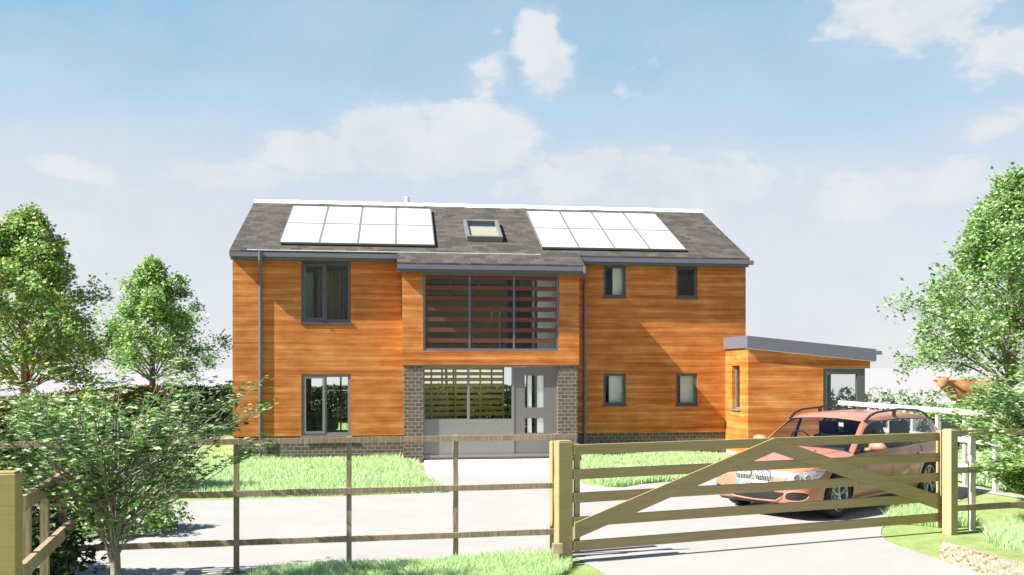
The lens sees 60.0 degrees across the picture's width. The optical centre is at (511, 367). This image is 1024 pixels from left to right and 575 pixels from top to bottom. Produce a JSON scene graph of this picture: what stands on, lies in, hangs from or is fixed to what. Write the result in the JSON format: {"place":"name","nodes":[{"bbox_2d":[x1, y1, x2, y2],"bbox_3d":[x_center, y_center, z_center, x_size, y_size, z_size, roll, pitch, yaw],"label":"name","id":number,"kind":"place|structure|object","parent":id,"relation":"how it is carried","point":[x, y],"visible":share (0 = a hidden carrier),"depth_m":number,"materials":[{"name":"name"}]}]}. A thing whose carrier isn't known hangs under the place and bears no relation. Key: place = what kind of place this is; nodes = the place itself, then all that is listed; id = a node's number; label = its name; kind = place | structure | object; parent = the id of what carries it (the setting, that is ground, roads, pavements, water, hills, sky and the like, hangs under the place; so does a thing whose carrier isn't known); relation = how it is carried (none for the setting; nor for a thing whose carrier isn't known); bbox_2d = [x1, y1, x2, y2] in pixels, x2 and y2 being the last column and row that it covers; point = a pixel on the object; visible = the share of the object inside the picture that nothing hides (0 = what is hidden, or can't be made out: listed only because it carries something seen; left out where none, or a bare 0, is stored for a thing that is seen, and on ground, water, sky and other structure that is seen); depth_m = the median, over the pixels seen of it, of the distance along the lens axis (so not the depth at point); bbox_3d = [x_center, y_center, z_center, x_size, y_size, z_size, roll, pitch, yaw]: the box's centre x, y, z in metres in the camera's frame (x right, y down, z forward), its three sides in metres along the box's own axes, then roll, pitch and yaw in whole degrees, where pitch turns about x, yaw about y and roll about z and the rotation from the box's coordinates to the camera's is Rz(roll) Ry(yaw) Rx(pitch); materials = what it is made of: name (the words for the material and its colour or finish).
{"place":"outdoors","nodes":[
{"label":"outdoors","id":0,"kind":"place"},
{"bbox_2d":[23,458,232,491],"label":"grass","id":1,"kind":"structure","parent":0,"point":[27,485],"depth_m":16.53,"materials":[{"name":"green plant"}]},
{"bbox_2d":[132,452,445,497],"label":"grass","id":2,"kind":"structure","parent":0,"point":[279,473],"depth_m":17.38,"materials":[{"name":"green plant"}]},
{"bbox_2d":[241,546,574,574],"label":"grass","id":3,"kind":"structure","parent":0,"point":[541,562],"depth_m":9.44,"materials":[{"name":"green plant"}]},
{"bbox_2d":[424,458,548,474],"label":"entrance paving","id":4,"kind":"structure","parent":0,"point":[498,467],"depth_m":19.15,"materials":[{"name":"grey concrete"}]},
{"bbox_2d":[0,368,1023,421],"bbox_3d":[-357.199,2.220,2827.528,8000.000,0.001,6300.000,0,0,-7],"label":"ground","id":5,"kind":"structure","parent":0,"point":[918,381],"depth_m":157.40,"materials":[{"name":"green plant"}]},
{"bbox_2d":[0,0,1023,367],"label":"sky","id":6,"kind":"structure","parent":0,"point":[840,145],"materials":[{"name":"blue"}]},
{"bbox_2d":[25,422,1023,574],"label":"lawn","id":7,"kind":"structure","parent":0,"point":[926,540],"depth_m":12.20,"materials":[{"name":"green plant"}]},
{"bbox_2d":[0,470,22,574],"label":"gate post","id":8,"kind":"object","parent":7,"relation":"on","point":[11,522],"visible":1,"depth_m":6.78,"materials":[{"name":"brown wood"}]},
{"bbox_2d":[23,460,75,574],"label":"side fence","id":9,"kind":"object","parent":7,"relation":"on","point":[41,552],"visible":0.58,"depth_m":7.92,"materials":[{"name":"brown wood"}]},
{"bbox_2d":[0,201,121,395],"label":"broadleaf tree","id":10,"kind":"object","parent":7,"relation":"on","point":[39,278],"visible":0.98,"depth_m":26.78,"materials":[{"name":"green plant"}]},
{"bbox_2d":[0,386,130,480],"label":"leafy bush","id":11,"kind":"object","parent":7,"relation":"on","point":[52,409],"visible":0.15,"depth_m":17.00,"materials":[{"name":"green plant"}]},
{"bbox_2d":[0,384,176,464],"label":"clipped hedge","id":12,"kind":"object","parent":7,"relation":"on","point":[127,395],"visible":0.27,"depth_m":26.12,"materials":[{"name":"green plant"}]},
{"bbox_2d":[68,398,204,492],"bbox_3d":[-6.644,1.347,15.581,2.335,1.731,2.133,0,0,-7],"label":"leafy bush","id":13,"kind":"object","parent":7,"relation":"on","point":[187,476],"visible":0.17,"depth_m":15.38,"materials":[{"name":"green plant"}]},
{"bbox_2d":[0,356,279,574],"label":"lobed leaf shrub","id":14,"kind":"object","parent":7,"relation":"on","point":[106,505],"visible":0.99,"depth_m":7.98,"materials":[{"name":"green plant"}]},
{"bbox_2d":[56,253,232,385],"bbox_3d":[-14.347,-1.143,34.896,6.614,6.685,5.622,0,0,-30],"label":"broadleaf tree","id":15,"kind":"object","parent":7,"relation":"on","point":[151,275],"visible":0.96,"depth_m":34.41,"materials":[{"name":"green plant"}]},
{"bbox_2d":[163,422,347,456],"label":"grass","id":16,"kind":"structure","parent":7,"relation":"on","point":[221,450],"depth_m":24.08,"materials":[{"name":"green plant"}]},
{"bbox_2d":[0,433,576,572],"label":"front fence","id":17,"kind":"object","parent":7,"relation":"on","point":[348,538],"visible":0.74,"depth_m":9.79,"materials":[{"name":"brown wood"}]},
{"bbox_2d":[173,382,525,424],"bbox_3d":[-2.143,1.419,34.594,22.468,1.738,1.695,0,0,0],"label":"clipped hedge","id":18,"kind":"object","parent":7,"relation":"on","point":[333,403],"visible":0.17,"depth_m":34.04,"materials":[{"name":"green plant"}]},
{"bbox_2d":[549,440,553,550],"bbox_3d":[0.472,1.578,10.463,0.033,1.443,0.100,0,0,-19],"label":"slim post","id":19,"kind":"object","parent":7,"relation":"on","point":[551,491],"visible":0.74,"depth_m":10.43,"materials":[{"name":"brown wood"}]},
{"bbox_2d":[229,197,881,462],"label":"house","id":20,"kind":"structure","parent":7,"relation":"on","point":[598,325],"depth_m":21.13,"materials":[{"name":"orange wood"}]},
{"bbox_2d":[306,273,313,317],"bbox_3d":[-5.042,-1.350,21.865,0.297,2.000,0.050,0,0,-7],"label":"interior door","id":21,"kind":"structure","parent":20,"relation":"in","point":[309,276],"depth_m":21.85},
{"bbox_2d":[309,377,341,429],"bbox_3d":[-5.249,1.015,27.191,1.896,1.926,0.070,0,0,-7],"label":"rear window","id":22,"kind":"structure","parent":20,"relation":"in","point":[340,377],"depth_m":27.15,"materials":[{"name":"grey metal"}]},
{"bbox_2d":[300,262,351,323],"bbox_3d":[-4.385,-1.776,20.951,1.195,1.464,0.130,0,0,-7],"label":"window","id":23,"kind":"structure","parent":20,"relation":"in","point":[323,320],"depth_m":20.93,"materials":[{"name":"grey glass"}]},
{"bbox_2d":[300,374,351,437],"bbox_3d":[-4.385,0.888,20.951,1.195,1.491,0.130,0,0,-7],"label":"window","id":24,"kind":"structure","parent":20,"relation":"in","point":[305,434],"depth_m":20.93,"materials":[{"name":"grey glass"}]},
{"bbox_2d":[306,412,347,431],"bbox_3d":[-5.078,1.600,23.287,1.990,0.840,1.080,0,0,-7],"label":"sofa","id":25,"kind":"object","parent":20,"relation":"in","point":[313,421],"visible":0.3,"depth_m":23.39,"materials":[{"name":"fabric"}]},
{"bbox_2d":[463,219,502,241],"bbox_3d":[-0.745,-3.492,22.475,0.887,0.735,1.301,0,0,-7],"label":"roof window","id":26,"kind":"structure","parent":20,"relation":"in","point":[473,233],"depth_m":22.39,"materials":[{"name":"grey glass"}]},
{"bbox_2d":[453,370,526,427],"bbox_3d":[-1.231,0.900,27.699,3.496,1.996,0.070,0,0,-7],"label":"rear window","id":27,"kind":"structure","parent":20,"relation":"in","point":[453,370],"depth_m":27.74,"materials":[{"name":"grey metal"}]},
{"bbox_2d":[423,273,558,350],"bbox_3d":[-0.483,-1.314,20.874,3.200,1.808,0.100,0,0,-7],"label":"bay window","id":28,"kind":"structure","parent":20,"relation":"in","point":[462,276],"depth_m":20.83,"materials":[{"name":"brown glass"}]},
{"bbox_2d":[514,367,555,452],"bbox_3d":[0.545,0.996,21.090,0.995,2.041,0.046,0,0,-7],"label":"front door","id":29,"kind":"structure","parent":20,"relation":"in","point":[545,411],"depth_m":21.08,"materials":[{"name":"grey metal"}]},
{"bbox_2d":[603,266,626,298],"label":"window","id":30,"kind":"structure","parent":20,"relation":"in","point":[605,296],"depth_m":21.80,"materials":[{"name":"grey metal"}]},
{"bbox_2d":[603,373,626,406],"bbox_3d":[2.522,0.541,21.823,0.610,0.815,0.130,0,0,-7],"label":"window","id":31,"kind":"structure","parent":20,"relation":"in","point":[613,404],"depth_m":21.81,"materials":[{"name":"grey metal"}]},
{"bbox_2d":[675,267,698,298],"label":"window","id":32,"kind":"structure","parent":20,"relation":"in","point":[695,268],"depth_m":22.05,"materials":[{"name":"grey metal"}]},
{"bbox_2d":[675,373,698,406],"bbox_3d":[4.338,0.547,22.053,0.596,0.823,0.130,0,0,-7],"label":"window","id":33,"kind":"structure","parent":20,"relation":"in","point":[690,404],"depth_m":22.04,"materials":[{"name":"grey metal"}]},
{"bbox_2d":[730,366,739,410],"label":"window","id":34,"kind":"structure","parent":20,"relation":"in","point":[737,408],"depth_m":21.67,"materials":[{"name":"grey metal"}]},
{"bbox_2d":[554,440,572,563],"bbox_3d":[0.582,1.559,10.018,0.174,1.482,0.140,0,0,-19],"label":"gate post","id":35,"kind":"object","parent":7,"relation":"on","point":[563,491],"visible":0.79,"depth_m":9.96,"materials":[{"name":"brown wood"}]},
{"bbox_2d":[553,543,562,553],"bbox_3d":[0.508,2.005,9.860,0.110,0.110,0.060,0,0,0],"label":"rail stub","id":36,"kind":"object","parent":35,"relation":"attached to","point":[557,548],"visible":1,"depth_m":9.83,"materials":[{"name":"beige wood"}]},
{"bbox_2d":[573,430,941,551],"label":"five bar gate","id":37,"kind":"structure","parent":35,"relation":"attached to","point":[637,500],"depth_m":10.82,"materials":[{"name":"brown wood"}]},
{"bbox_2d":[831,387,946,434],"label":"tall weeds","id":38,"kind":"object","parent":7,"relation":"on","point":[914,401],"visible":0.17,"depth_m":24.35,"materials":[{"name":"green plant"}]},
{"bbox_2d":[827,400,1023,491],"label":"boundary fence","id":39,"kind":"object","parent":7,"relation":"on","point":[962,439],"visible":0.17,"depth_m":17.32,"materials":[{"name":"white wood"}]},
{"bbox_2d":[881,501,982,526],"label":"grass","id":40,"kind":"structure","parent":7,"relation":"on","point":[912,509],"depth_m":12.71,"materials":[{"name":"green plant"}]},
{"bbox_2d":[942,429,957,534],"bbox_3d":[5.820,1.555,11.779,0.126,1.490,0.150,0,0,-21],"label":"gate post","id":41,"kind":"object","parent":7,"relation":"on","point":[949,481],"visible":0.79,"depth_m":11.72,"materials":[{"name":"brown wood"}]},
{"bbox_2d":[876,162,1023,441],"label":"broadleaf tree","id":42,"kind":"object","parent":7,"relation":"on","point":[1004,199],"visible":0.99,"depth_m":23.70,"materials":[{"name":"green plant"}]},
{"bbox_2d":[909,399,1023,449],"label":"loose hedge","id":43,"kind":"object","parent":7,"relation":"on","point":[947,425],"visible":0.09,"depth_m":23.58,"materials":[{"name":"green plant"}]},
{"bbox_2d":[933,370,999,405],"bbox_3d":[16.626,1.105,32.377,3.523,2.097,0.876,0,0,-20],"label":"cow","id":44,"kind":"object","parent":7,"relation":"on","point":[958,387],"visible":0.39,"depth_m":31.95},
{"bbox_2d":[930,353,1023,456],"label":"lobed leaf shrub","id":45,"kind":"object","parent":7,"relation":"on","point":[1009,406],"visible":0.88,"depth_m":13.03,"materials":[{"name":"green plant"}]},
{"bbox_2d":[939,541,1023,574],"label":"stone edging","id":46,"kind":"object","parent":7,"relation":"on","point":[978,561],"visible":1,"depth_m":9.53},
{"bbox_2d":[958,428,1023,529],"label":"roadside fence","id":47,"kind":"object","parent":7,"relation":"on","point":[971,507],"visible":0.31,"depth_m":12.07,"materials":[{"name":"brown wood"}]},
{"bbox_2d":[32,461,1023,574],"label":"driveway","id":48,"kind":"structure","parent":0,"point":[865,551],"depth_m":11.57,"materials":[{"name":"grey concrete"}]},
{"bbox_2d":[23,465,109,574],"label":"dark bush","id":49,"kind":"object","parent":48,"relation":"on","point":[71,554],"visible":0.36,"depth_m":8.96,"materials":[{"name":"green plant"}]},
{"bbox_2d":[50,478,194,537],"bbox_3d":[-5.276,1.851,11.955,1.899,0.724,1.824,0,0,-7],"label":"dark bush","id":50,"kind":"object","parent":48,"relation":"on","point":[163,513],"visible":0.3,"depth_m":11.76,"materials":[{"name":"green plant"}]},
{"bbox_2d":[716,405,937,517],"bbox_3d":[5.420,1.428,14.672,4.890,1.538,2.324,0,0,-40],"label":"parked car","id":51,"kind":"object","parent":48,"relation":"on","point":[859,422],"visible":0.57,"depth_m":13.79,"materials":[{"name":"paint"}]},
{"bbox_2d":[580,450,731,486],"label":"grass","id":52,"kind":"structure","parent":0,"point":[609,460],"depth_m":19.80,"materials":[{"name":"green plant"}]},
{"bbox_2d":[943,537,1023,562],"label":"grass bank","id":53,"kind":"structure","parent":0,"point":[979,544],"depth_m":9.86,"materials":[{"name":"green plant"}]},
{"bbox_2d":[962,423,1023,499],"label":"lobed leaf shrub","id":54,"kind":"object","parent":53,"relation":"on","point":[1012,472],"visible":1,"depth_m":10.88,"materials":[{"name":"green plant"}]},
{"bbox_2d":[958,446,1023,491],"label":"grass","id":55,"kind":"structure","parent":0,"point":[981,479],"depth_m":17.96,"materials":[{"name":"green plant"}]},
{"bbox_2d":[977,510,1023,551],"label":"grass","id":56,"kind":"structure","parent":0,"point":[1006,533],"depth_m":10.36,"materials":[{"name":"green plant"}]}
]}

